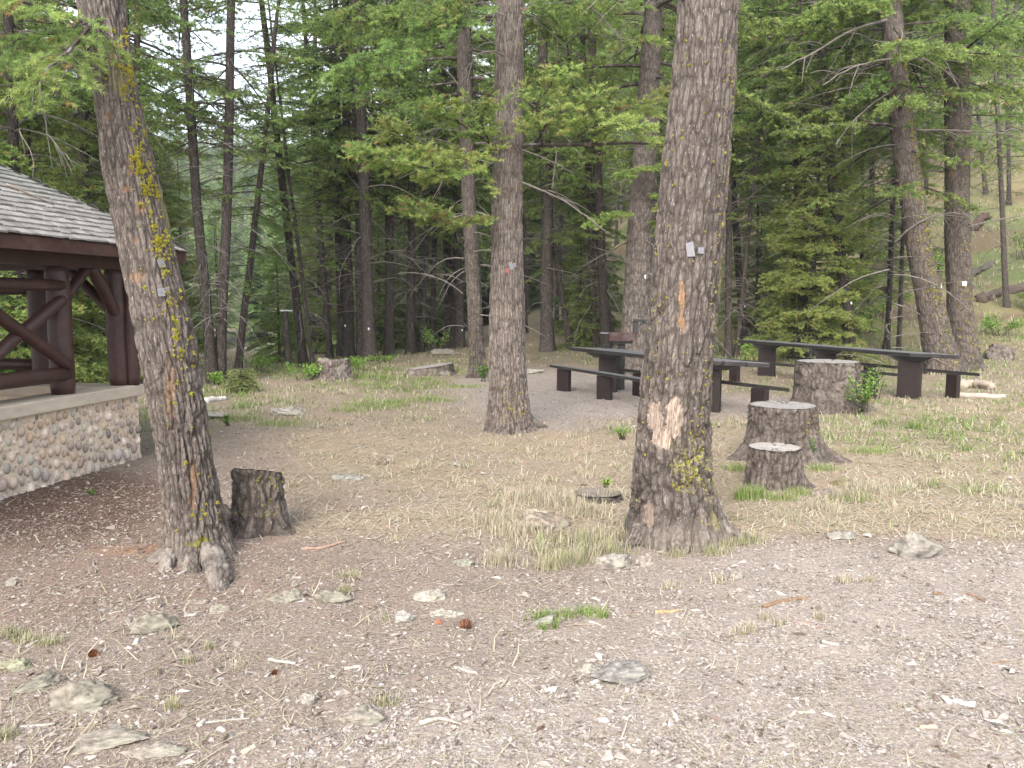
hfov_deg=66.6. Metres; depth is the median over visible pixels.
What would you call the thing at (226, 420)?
shrub
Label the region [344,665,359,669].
stick
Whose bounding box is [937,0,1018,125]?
fir tree
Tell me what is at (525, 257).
fir tree
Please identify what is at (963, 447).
meadow grass
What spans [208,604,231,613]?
rock
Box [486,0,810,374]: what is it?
fir tree
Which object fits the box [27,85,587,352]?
valley forest
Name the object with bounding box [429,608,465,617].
rock
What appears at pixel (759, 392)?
bench
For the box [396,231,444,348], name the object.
young fir
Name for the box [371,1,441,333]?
fir tree
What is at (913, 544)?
rock
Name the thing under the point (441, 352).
rock
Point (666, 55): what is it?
fir tree
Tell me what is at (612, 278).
young fir
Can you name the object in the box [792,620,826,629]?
stick
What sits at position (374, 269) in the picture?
fir tree
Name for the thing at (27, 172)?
young fir
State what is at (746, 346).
shrub
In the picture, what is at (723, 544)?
grass tuft
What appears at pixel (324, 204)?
fir tree
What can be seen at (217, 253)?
fir tree
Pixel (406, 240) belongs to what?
fir tree
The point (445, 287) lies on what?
fir tree
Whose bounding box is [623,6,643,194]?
fir tree
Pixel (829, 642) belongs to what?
stick
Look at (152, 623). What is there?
rock
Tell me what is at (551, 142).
fir tree
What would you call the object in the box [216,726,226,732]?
stick
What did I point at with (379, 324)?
young fir
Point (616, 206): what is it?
fir tree
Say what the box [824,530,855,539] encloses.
rock
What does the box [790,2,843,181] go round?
fir tree
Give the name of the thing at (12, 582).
rock
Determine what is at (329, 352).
fir tree
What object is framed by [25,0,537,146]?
sky
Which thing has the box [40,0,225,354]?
fir tree
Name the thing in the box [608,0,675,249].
fir tree
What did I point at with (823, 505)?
grass tuft
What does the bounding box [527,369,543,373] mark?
rock
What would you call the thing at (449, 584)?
stick
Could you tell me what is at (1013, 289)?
fallen log
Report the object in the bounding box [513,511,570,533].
rock
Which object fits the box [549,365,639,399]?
bench
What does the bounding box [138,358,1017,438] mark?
path gravel
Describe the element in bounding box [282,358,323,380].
shrub
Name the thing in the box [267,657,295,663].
stick
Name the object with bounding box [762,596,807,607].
stick
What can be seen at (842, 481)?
rock
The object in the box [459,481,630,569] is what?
grass tuft
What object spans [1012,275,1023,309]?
young fir
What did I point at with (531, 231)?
fir tree
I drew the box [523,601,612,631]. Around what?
grass tuft
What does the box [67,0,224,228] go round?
fir tree
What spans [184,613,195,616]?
stick
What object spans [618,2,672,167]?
fir tree
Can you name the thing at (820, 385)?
tree stump
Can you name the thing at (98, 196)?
young fir
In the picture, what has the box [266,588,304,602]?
rock
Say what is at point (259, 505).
tree stump
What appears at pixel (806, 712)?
stick
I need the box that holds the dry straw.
[0,362,1023,767]
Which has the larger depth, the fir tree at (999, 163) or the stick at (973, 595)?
the fir tree at (999, 163)
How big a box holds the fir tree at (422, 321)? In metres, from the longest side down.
20.170 x 3.938 x 3.873 m
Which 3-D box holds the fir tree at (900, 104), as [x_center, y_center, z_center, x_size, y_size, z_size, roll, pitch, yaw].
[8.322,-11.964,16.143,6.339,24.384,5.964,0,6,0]
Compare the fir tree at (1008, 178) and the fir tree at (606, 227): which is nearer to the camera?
the fir tree at (606, 227)
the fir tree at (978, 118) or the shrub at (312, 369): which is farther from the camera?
the fir tree at (978, 118)
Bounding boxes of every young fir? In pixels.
[0,11,141,382]
[0,20,101,361]
[0,76,102,382]
[10,51,186,379]
[153,153,215,353]
[247,241,309,363]
[280,170,355,355]
[353,209,406,351]
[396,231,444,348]
[553,167,624,335]
[554,228,609,350]
[717,140,797,331]
[734,74,887,364]
[790,130,897,339]
[859,176,914,302]
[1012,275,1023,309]
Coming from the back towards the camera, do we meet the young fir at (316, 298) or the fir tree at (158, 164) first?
the fir tree at (158, 164)
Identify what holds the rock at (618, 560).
on the ground at (378, 556)
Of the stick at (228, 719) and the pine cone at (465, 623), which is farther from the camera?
the pine cone at (465, 623)
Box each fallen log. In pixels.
[204,396,226,402]
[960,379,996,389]
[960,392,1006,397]
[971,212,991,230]
[972,261,994,277]
[974,282,1023,302]
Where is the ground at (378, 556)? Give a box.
[0,8,1023,767]
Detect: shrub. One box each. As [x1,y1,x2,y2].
[0,355,14,372]
[75,356,108,382]
[86,487,95,495]
[207,371,222,385]
[220,414,229,425]
[240,353,278,372]
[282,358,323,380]
[341,355,371,370]
[367,353,398,363]
[419,326,451,352]
[474,361,488,381]
[601,476,613,487]
[615,426,629,439]
[740,338,765,360]
[808,436,818,451]
[843,368,888,415]
[867,365,887,399]
[873,296,895,319]
[934,249,944,279]
[979,312,1023,335]
[1012,232,1023,259]
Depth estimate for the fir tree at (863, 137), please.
21.62 m
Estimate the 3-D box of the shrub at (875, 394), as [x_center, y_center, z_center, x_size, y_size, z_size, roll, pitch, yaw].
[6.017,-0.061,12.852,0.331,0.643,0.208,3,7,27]
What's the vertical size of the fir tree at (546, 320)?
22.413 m
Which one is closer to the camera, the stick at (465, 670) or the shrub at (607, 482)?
the stick at (465, 670)
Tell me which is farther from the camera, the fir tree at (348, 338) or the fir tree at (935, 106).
the fir tree at (935, 106)
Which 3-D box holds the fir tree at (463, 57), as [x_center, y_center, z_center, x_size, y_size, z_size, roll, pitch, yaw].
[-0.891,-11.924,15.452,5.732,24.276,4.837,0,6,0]
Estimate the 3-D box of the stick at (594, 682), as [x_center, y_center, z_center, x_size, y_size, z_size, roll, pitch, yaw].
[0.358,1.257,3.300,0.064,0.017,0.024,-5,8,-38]
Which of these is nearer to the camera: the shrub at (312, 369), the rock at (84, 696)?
the rock at (84, 696)
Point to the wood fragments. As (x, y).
(608, 756)
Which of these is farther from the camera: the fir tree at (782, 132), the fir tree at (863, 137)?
the fir tree at (782, 132)
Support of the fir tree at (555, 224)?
on the ground at (378, 556)
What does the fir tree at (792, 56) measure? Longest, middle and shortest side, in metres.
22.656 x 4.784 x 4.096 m
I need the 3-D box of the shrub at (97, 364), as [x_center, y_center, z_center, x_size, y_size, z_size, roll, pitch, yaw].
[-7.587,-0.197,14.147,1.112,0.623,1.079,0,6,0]
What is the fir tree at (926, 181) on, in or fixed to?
on the ground at (378, 556)
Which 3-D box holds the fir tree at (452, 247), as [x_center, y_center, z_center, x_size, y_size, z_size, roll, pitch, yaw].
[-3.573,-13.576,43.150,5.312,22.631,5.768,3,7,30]
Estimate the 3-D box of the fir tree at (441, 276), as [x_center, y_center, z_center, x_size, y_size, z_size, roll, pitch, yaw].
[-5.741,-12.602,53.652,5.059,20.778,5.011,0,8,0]
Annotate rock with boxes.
[0,657,32,671]
[4,579,16,585]
[12,670,66,693]
[48,679,118,713]
[70,728,151,753]
[118,741,187,760]
[128,613,182,634]
[177,598,209,604]
[208,411,227,418]
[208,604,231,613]
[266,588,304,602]
[270,406,304,415]
[298,693,317,704]
[314,589,352,604]
[330,474,364,480]
[339,703,386,726]
[373,458,386,465]
[393,610,415,622]
[412,589,447,601]
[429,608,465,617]
[430,349,458,355]
[449,461,465,467]
[452,558,474,566]
[513,511,570,533]
[524,509,548,514]
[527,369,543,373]
[533,613,553,625]
[576,664,597,673]
[590,553,631,567]
[590,660,651,685]
[635,553,656,566]
[727,568,743,579]
[811,488,835,499]
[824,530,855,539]
[830,477,855,487]
[888,531,942,558]
[983,343,1015,360]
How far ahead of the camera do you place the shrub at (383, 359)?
20.39 m
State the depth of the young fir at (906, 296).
29.37 m
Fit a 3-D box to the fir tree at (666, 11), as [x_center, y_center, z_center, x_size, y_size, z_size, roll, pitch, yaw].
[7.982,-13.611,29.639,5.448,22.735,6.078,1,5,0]
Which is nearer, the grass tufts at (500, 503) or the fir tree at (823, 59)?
the grass tufts at (500, 503)
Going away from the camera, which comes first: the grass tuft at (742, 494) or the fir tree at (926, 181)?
the grass tuft at (742, 494)
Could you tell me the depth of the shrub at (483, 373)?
15.86 m
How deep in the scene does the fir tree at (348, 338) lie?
22.35 m
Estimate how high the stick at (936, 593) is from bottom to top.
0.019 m
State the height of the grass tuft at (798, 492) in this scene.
0.130 m
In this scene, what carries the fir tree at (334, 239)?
on the ground at (378, 556)
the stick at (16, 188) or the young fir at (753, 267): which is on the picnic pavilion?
the stick at (16, 188)
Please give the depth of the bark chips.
4.06 m
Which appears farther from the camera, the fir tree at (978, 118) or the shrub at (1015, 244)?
the fir tree at (978, 118)
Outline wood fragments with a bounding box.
[0,374,1023,767]
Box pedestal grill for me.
[599,319,646,389]
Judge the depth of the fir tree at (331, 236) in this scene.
34.69 m
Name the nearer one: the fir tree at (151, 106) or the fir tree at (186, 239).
the fir tree at (151, 106)
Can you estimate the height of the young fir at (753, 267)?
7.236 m
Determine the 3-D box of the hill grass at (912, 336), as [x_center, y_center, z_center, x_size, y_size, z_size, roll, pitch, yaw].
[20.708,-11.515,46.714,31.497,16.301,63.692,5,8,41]
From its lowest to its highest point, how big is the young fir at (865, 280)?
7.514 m
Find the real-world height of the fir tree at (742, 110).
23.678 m
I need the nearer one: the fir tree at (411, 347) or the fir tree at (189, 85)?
the fir tree at (189, 85)
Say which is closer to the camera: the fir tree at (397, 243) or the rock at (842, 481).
the rock at (842, 481)
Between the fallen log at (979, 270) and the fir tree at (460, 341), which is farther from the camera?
the fallen log at (979, 270)
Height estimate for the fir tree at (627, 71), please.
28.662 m
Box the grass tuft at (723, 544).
[656,530,771,559]
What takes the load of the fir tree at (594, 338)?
on the ground at (378, 556)
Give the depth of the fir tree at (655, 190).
44.60 m
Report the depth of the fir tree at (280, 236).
33.41 m
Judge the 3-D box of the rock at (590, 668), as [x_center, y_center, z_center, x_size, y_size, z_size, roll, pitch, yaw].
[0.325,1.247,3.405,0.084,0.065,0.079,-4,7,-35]
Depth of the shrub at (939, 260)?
32.00 m
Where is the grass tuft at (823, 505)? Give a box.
[797,474,898,513]
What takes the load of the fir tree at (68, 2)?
on the ground at (378, 556)
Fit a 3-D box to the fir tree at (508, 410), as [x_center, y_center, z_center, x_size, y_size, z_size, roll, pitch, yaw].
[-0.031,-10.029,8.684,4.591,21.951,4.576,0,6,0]
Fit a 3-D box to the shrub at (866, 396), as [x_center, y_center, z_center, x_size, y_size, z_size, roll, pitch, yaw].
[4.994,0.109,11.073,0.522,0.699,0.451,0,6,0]
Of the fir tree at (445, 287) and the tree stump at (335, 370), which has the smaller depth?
the tree stump at (335, 370)
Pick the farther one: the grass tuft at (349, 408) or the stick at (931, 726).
the grass tuft at (349, 408)
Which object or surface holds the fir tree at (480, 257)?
on the ground at (378, 556)
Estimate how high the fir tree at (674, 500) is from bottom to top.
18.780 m
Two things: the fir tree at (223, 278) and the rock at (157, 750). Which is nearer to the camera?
the rock at (157, 750)
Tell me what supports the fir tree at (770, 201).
on the ground at (378, 556)
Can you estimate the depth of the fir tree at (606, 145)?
47.53 m
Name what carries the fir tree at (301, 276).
on the ground at (378, 556)
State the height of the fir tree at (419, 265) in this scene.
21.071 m
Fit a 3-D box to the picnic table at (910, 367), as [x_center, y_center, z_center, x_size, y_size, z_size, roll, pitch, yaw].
[6.055,-0.288,14.872,0.445,0.880,5.398,-2,6,-18]
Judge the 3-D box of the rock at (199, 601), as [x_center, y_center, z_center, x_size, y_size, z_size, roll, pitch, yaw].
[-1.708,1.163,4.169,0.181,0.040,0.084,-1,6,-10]
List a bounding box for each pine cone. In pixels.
[88,649,98,657]
[272,669,278,674]
[459,617,471,628]
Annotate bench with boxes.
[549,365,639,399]
[617,368,788,402]
[720,358,904,396]
[786,356,979,397]
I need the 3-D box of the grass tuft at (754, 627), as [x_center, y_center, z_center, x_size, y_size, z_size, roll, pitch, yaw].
[1.520,1.122,4.252,1.211,0.100,0.777,-2,6,-20]
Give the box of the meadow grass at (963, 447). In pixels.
[101,323,1023,565]
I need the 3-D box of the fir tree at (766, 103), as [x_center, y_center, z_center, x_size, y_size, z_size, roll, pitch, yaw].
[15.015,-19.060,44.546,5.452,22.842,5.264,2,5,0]
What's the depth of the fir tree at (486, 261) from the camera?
46.26 m
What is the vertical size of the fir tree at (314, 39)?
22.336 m
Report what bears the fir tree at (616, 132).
on the ground at (378, 556)
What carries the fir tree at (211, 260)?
on the ground at (378, 556)
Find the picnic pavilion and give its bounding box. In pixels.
[0,164,188,499]
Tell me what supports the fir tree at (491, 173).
on the ground at (378, 556)
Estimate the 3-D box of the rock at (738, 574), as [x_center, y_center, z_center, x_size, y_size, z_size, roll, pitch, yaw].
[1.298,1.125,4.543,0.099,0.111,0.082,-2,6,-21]
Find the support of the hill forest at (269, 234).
on the ground at (378, 556)
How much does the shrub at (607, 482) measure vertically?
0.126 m
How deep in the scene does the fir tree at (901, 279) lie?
21.66 m
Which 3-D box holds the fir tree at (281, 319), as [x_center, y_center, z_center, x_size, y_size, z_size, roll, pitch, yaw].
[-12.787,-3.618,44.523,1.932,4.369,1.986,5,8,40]
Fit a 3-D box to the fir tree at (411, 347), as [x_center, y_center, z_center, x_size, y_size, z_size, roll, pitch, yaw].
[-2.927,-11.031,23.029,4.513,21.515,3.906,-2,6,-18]
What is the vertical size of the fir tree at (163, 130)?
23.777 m
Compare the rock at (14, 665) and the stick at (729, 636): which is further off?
the stick at (729, 636)
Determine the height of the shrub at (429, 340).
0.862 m
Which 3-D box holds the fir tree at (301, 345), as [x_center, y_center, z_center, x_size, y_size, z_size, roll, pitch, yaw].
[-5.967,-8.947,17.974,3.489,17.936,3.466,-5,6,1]
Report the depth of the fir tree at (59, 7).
30.86 m
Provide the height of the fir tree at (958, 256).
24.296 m
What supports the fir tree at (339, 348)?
on the ground at (378, 556)
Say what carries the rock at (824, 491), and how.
on the ground at (378, 556)
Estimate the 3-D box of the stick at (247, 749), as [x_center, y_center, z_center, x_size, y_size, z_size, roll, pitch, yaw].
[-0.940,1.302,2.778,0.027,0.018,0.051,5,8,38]
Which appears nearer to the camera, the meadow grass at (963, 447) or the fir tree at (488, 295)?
the meadow grass at (963, 447)
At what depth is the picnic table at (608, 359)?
12.63 m
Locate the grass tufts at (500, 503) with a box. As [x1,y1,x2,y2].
[0,483,1023,717]
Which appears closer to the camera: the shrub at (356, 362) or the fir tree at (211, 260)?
the shrub at (356, 362)
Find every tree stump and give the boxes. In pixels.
[229,468,295,538]
[310,357,354,381]
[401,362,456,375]
[575,488,623,503]
[726,400,851,465]
[743,442,815,491]
[790,359,876,414]
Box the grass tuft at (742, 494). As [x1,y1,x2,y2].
[727,482,777,501]
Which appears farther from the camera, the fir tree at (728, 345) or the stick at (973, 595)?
the fir tree at (728, 345)
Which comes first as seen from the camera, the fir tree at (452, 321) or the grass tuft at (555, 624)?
the grass tuft at (555, 624)
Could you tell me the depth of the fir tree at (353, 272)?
46.80 m
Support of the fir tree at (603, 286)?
on the ground at (378, 556)
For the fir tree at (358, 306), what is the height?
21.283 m
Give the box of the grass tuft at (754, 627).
[663,571,877,635]
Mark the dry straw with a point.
(768, 504)
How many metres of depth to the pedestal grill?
14.06 m
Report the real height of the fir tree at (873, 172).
21.548 m
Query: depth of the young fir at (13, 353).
12.18 m
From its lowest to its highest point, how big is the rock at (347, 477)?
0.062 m
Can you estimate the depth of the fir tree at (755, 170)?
20.73 m
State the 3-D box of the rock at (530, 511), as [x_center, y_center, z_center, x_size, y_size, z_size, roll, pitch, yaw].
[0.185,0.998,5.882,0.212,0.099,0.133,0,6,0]
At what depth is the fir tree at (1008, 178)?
39.99 m
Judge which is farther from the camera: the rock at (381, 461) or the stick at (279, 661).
the rock at (381, 461)
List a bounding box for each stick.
[6,183,53,204]
[24,722,55,727]
[133,638,139,643]
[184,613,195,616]
[196,719,206,725]
[205,717,249,722]
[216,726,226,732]
[240,744,255,753]
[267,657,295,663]
[301,540,345,549]
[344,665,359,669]
[418,717,461,724]
[434,583,464,584]
[453,665,477,673]
[564,623,594,626]
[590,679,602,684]
[655,609,679,612]
[719,633,749,638]
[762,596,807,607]
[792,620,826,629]
[798,711,815,713]
[822,640,839,645]
[918,724,937,728]
[933,591,943,595]
[952,596,972,601]
[967,592,984,601]
[992,661,1010,663]
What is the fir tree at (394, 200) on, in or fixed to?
on the ground at (378, 556)
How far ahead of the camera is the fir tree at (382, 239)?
39.23 m
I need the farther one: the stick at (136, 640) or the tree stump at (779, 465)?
the tree stump at (779, 465)
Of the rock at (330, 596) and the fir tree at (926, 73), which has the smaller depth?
the rock at (330, 596)
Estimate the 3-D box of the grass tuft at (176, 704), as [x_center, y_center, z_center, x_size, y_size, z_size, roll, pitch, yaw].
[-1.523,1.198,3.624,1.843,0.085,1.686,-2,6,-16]
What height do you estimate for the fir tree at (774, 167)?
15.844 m
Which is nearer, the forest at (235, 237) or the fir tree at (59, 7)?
the fir tree at (59, 7)
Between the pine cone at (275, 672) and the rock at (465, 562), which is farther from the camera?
the rock at (465, 562)
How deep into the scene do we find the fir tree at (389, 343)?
23.16 m
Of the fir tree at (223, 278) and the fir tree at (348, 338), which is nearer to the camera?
the fir tree at (223, 278)
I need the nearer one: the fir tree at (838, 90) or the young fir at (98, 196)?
the young fir at (98, 196)
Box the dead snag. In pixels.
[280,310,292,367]
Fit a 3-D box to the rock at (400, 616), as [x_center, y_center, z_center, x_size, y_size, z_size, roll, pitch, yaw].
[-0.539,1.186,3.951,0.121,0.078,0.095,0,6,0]
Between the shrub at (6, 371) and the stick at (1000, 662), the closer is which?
the stick at (1000, 662)
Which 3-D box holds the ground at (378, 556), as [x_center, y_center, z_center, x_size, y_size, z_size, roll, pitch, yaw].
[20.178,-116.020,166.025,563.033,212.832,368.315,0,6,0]
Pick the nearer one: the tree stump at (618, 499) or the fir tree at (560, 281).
the tree stump at (618, 499)
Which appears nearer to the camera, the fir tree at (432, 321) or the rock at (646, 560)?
the rock at (646, 560)
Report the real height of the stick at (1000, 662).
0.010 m
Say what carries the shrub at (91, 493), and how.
on the ground at (378, 556)
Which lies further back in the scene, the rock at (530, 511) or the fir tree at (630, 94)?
the fir tree at (630, 94)
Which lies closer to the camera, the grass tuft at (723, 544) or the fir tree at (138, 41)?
the grass tuft at (723, 544)
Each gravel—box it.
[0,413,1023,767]
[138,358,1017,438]
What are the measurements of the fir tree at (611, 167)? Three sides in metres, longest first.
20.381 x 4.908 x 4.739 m
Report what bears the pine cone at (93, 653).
on the ground at (378, 556)
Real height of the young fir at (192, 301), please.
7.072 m
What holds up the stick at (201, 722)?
on the ground at (378, 556)
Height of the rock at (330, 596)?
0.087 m
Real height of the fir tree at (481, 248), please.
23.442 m
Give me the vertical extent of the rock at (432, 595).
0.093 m
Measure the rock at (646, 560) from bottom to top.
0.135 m
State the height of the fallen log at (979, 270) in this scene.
0.873 m
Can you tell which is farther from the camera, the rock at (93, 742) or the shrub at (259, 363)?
the shrub at (259, 363)
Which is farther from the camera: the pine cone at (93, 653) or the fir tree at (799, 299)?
the fir tree at (799, 299)
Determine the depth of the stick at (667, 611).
4.03 m
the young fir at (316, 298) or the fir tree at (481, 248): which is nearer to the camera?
the young fir at (316, 298)
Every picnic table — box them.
[569,347,768,412]
[738,340,959,398]
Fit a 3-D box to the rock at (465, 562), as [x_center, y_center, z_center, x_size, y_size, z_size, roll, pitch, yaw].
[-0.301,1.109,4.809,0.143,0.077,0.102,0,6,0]
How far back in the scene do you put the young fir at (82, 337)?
13.29 m
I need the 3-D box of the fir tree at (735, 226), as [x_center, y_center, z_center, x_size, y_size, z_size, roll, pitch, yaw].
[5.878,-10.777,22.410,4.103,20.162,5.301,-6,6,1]
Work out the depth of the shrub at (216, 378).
14.93 m
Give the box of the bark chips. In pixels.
[0,396,1023,767]
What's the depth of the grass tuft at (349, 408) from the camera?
11.77 m
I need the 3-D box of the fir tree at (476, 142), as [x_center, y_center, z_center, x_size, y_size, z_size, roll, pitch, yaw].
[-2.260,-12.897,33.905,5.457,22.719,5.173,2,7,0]
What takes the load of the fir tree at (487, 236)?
on the ground at (378, 556)
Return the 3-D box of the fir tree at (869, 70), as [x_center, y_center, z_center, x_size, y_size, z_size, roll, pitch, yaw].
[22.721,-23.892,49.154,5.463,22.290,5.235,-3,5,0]
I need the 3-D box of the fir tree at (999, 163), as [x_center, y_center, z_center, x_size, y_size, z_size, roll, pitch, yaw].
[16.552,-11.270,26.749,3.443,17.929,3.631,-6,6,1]
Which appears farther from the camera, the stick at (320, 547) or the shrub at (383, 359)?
the shrub at (383, 359)
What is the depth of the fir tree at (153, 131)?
37.90 m
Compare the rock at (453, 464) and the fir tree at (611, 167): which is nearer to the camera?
the rock at (453, 464)
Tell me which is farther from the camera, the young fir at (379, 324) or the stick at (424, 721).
the young fir at (379, 324)
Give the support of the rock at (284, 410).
on the ground at (378, 556)
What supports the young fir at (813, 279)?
on the ground at (378, 556)
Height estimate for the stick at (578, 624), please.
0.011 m
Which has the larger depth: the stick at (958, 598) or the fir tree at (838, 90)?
the fir tree at (838, 90)
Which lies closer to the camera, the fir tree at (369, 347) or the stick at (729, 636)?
the stick at (729, 636)
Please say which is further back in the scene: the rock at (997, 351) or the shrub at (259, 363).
the rock at (997, 351)
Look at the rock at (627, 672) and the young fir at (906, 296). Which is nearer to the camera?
the rock at (627, 672)
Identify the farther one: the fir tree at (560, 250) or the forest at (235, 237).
the forest at (235, 237)
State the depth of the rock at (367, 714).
2.96 m
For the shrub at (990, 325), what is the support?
on the ground at (378, 556)
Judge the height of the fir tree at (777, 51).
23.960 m
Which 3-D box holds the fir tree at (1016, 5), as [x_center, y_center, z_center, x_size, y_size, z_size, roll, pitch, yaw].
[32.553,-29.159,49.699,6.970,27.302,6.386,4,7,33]
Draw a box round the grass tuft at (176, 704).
[0,566,402,743]
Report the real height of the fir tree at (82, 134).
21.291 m
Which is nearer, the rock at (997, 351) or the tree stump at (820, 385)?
the tree stump at (820, 385)
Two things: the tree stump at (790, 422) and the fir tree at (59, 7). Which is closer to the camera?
the tree stump at (790, 422)
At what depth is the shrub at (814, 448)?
7.63 m
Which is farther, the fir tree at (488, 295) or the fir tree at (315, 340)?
the fir tree at (488, 295)
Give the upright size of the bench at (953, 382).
0.553 m
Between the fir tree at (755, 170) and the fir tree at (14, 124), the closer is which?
the fir tree at (14, 124)
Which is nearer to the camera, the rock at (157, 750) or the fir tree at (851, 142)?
the rock at (157, 750)
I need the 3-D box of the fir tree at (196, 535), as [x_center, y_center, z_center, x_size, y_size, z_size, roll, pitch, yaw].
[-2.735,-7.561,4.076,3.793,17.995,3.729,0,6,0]
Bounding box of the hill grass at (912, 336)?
[714,114,1023,366]
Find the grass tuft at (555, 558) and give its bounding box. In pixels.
[526,523,649,573]
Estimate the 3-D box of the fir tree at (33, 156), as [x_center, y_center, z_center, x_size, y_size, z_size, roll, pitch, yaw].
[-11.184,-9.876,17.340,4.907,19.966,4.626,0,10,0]
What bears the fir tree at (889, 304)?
on the ground at (378, 556)
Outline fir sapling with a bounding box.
[220,359,261,393]
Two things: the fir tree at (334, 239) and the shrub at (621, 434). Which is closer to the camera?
the shrub at (621, 434)
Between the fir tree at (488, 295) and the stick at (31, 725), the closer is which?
the stick at (31, 725)
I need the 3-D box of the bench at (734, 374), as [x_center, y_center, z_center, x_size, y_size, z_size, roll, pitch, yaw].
[5.303,-0.077,14.359,0.092,0.553,4.120,-3,7,-29]
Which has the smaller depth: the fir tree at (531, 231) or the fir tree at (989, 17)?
the fir tree at (989, 17)
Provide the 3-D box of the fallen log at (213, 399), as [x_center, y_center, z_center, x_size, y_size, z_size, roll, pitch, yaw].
[-4.773,0.254,12.524,0.138,0.131,0.461,2,6,17]
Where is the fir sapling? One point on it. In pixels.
(239, 378)
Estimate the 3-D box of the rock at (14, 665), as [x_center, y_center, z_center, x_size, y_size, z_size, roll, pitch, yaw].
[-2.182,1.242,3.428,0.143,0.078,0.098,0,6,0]
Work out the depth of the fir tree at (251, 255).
17.90 m
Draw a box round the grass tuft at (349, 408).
[214,383,484,427]
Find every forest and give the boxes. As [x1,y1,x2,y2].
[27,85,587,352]
[74,7,643,351]
[247,0,1023,351]
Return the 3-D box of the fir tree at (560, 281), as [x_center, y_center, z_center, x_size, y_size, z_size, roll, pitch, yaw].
[0.612,-8.422,23.011,3.337,15.853,3.091,-10,6,1]
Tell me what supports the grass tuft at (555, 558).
on the ground at (378, 556)
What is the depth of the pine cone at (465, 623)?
3.84 m
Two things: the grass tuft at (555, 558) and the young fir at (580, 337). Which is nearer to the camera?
the grass tuft at (555, 558)
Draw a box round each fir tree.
[0,0,197,371]
[0,0,224,380]
[0,0,253,591]
[0,9,148,192]
[6,0,104,191]
[21,0,258,325]
[24,5,99,209]
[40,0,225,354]
[42,0,187,211]
[65,2,202,197]
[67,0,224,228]
[72,25,182,198]
[98,20,191,275]
[129,0,283,384]
[134,0,312,383]
[161,131,208,307]
[187,0,319,368]
[189,0,343,366]
[199,207,234,328]
[200,210,236,330]
[240,0,339,365]
[243,0,458,360]
[246,0,376,353]
[250,0,372,357]
[255,0,440,357]
[257,66,316,353]
[264,0,398,355]
[271,2,354,317]
[274,285,291,351]
[277,0,421,358]
[292,158,324,354]
[293,5,383,310]
[299,0,670,434]
[301,50,353,319]
[307,0,460,355]
[316,0,615,377]
[328,0,443,349]
[333,201,383,307]
[338,0,484,354]
[351,82,406,329]
[352,28,418,343]
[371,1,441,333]
[371,82,407,304]
[372,1,489,346]
[372,59,462,336]
[375,10,495,347]
[377,2,493,351]
[395,0,527,347]
[395,11,483,351]
[398,1,495,347]
[399,66,443,328]
[403,34,486,336]
[428,8,495,296]
[441,13,491,330]
[461,22,539,292]
[462,55,490,325]
[465,13,492,325]
[472,0,591,333]
[473,5,561,290]
[474,0,621,351]
[477,5,566,314]
[479,11,493,298]
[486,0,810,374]
[487,3,606,349]
[523,0,665,347]
[524,4,667,348]
[526,0,633,320]
[528,4,604,273]
[528,50,582,275]
[529,11,586,307]
[548,0,628,344]
[560,27,627,292]
[562,29,630,277]
[583,0,817,555]
[599,22,634,223]
[600,6,640,245]
[604,11,741,170]
[607,6,643,197]
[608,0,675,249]
[617,8,673,273]
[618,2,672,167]
[622,0,735,238]
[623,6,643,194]
[653,0,791,301]
[655,0,800,345]
[662,0,795,357]
[667,15,775,248]
[716,1,819,357]
[732,0,868,341]
[732,0,887,358]
[732,2,841,280]
[732,4,767,213]
[734,0,935,360]
[734,3,798,335]
[739,19,810,242]
[741,0,816,271]
[755,0,1023,374]
[766,0,894,344]
[767,0,832,221]
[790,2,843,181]
[796,0,812,356]
[811,0,916,334]
[811,28,882,217]
[813,24,943,338]
[816,0,1023,370]
[824,3,943,349]
[834,3,944,266]
[837,2,977,350]
[838,32,885,177]
[905,4,939,94]
[913,1,1023,247]
[914,0,980,190]
[933,8,1013,194]
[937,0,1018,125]
[970,0,1023,307]
[971,0,1023,205]
[972,0,1023,140]
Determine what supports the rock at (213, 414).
on the ground at (378, 556)
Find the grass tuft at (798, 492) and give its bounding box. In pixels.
[715,443,911,503]
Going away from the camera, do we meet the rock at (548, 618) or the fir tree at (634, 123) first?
the rock at (548, 618)
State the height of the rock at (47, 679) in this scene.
0.077 m
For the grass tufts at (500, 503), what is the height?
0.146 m
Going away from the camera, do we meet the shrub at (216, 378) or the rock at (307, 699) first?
the rock at (307, 699)
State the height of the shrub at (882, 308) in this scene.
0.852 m
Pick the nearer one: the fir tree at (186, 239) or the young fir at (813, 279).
the young fir at (813, 279)
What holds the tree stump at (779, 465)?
on the ground at (378, 556)
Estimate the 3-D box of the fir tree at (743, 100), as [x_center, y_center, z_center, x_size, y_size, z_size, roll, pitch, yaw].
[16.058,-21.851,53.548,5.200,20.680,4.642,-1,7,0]
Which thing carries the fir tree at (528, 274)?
on the ground at (378, 556)
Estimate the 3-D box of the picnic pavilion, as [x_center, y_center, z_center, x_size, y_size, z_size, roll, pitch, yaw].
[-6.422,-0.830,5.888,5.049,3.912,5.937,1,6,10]

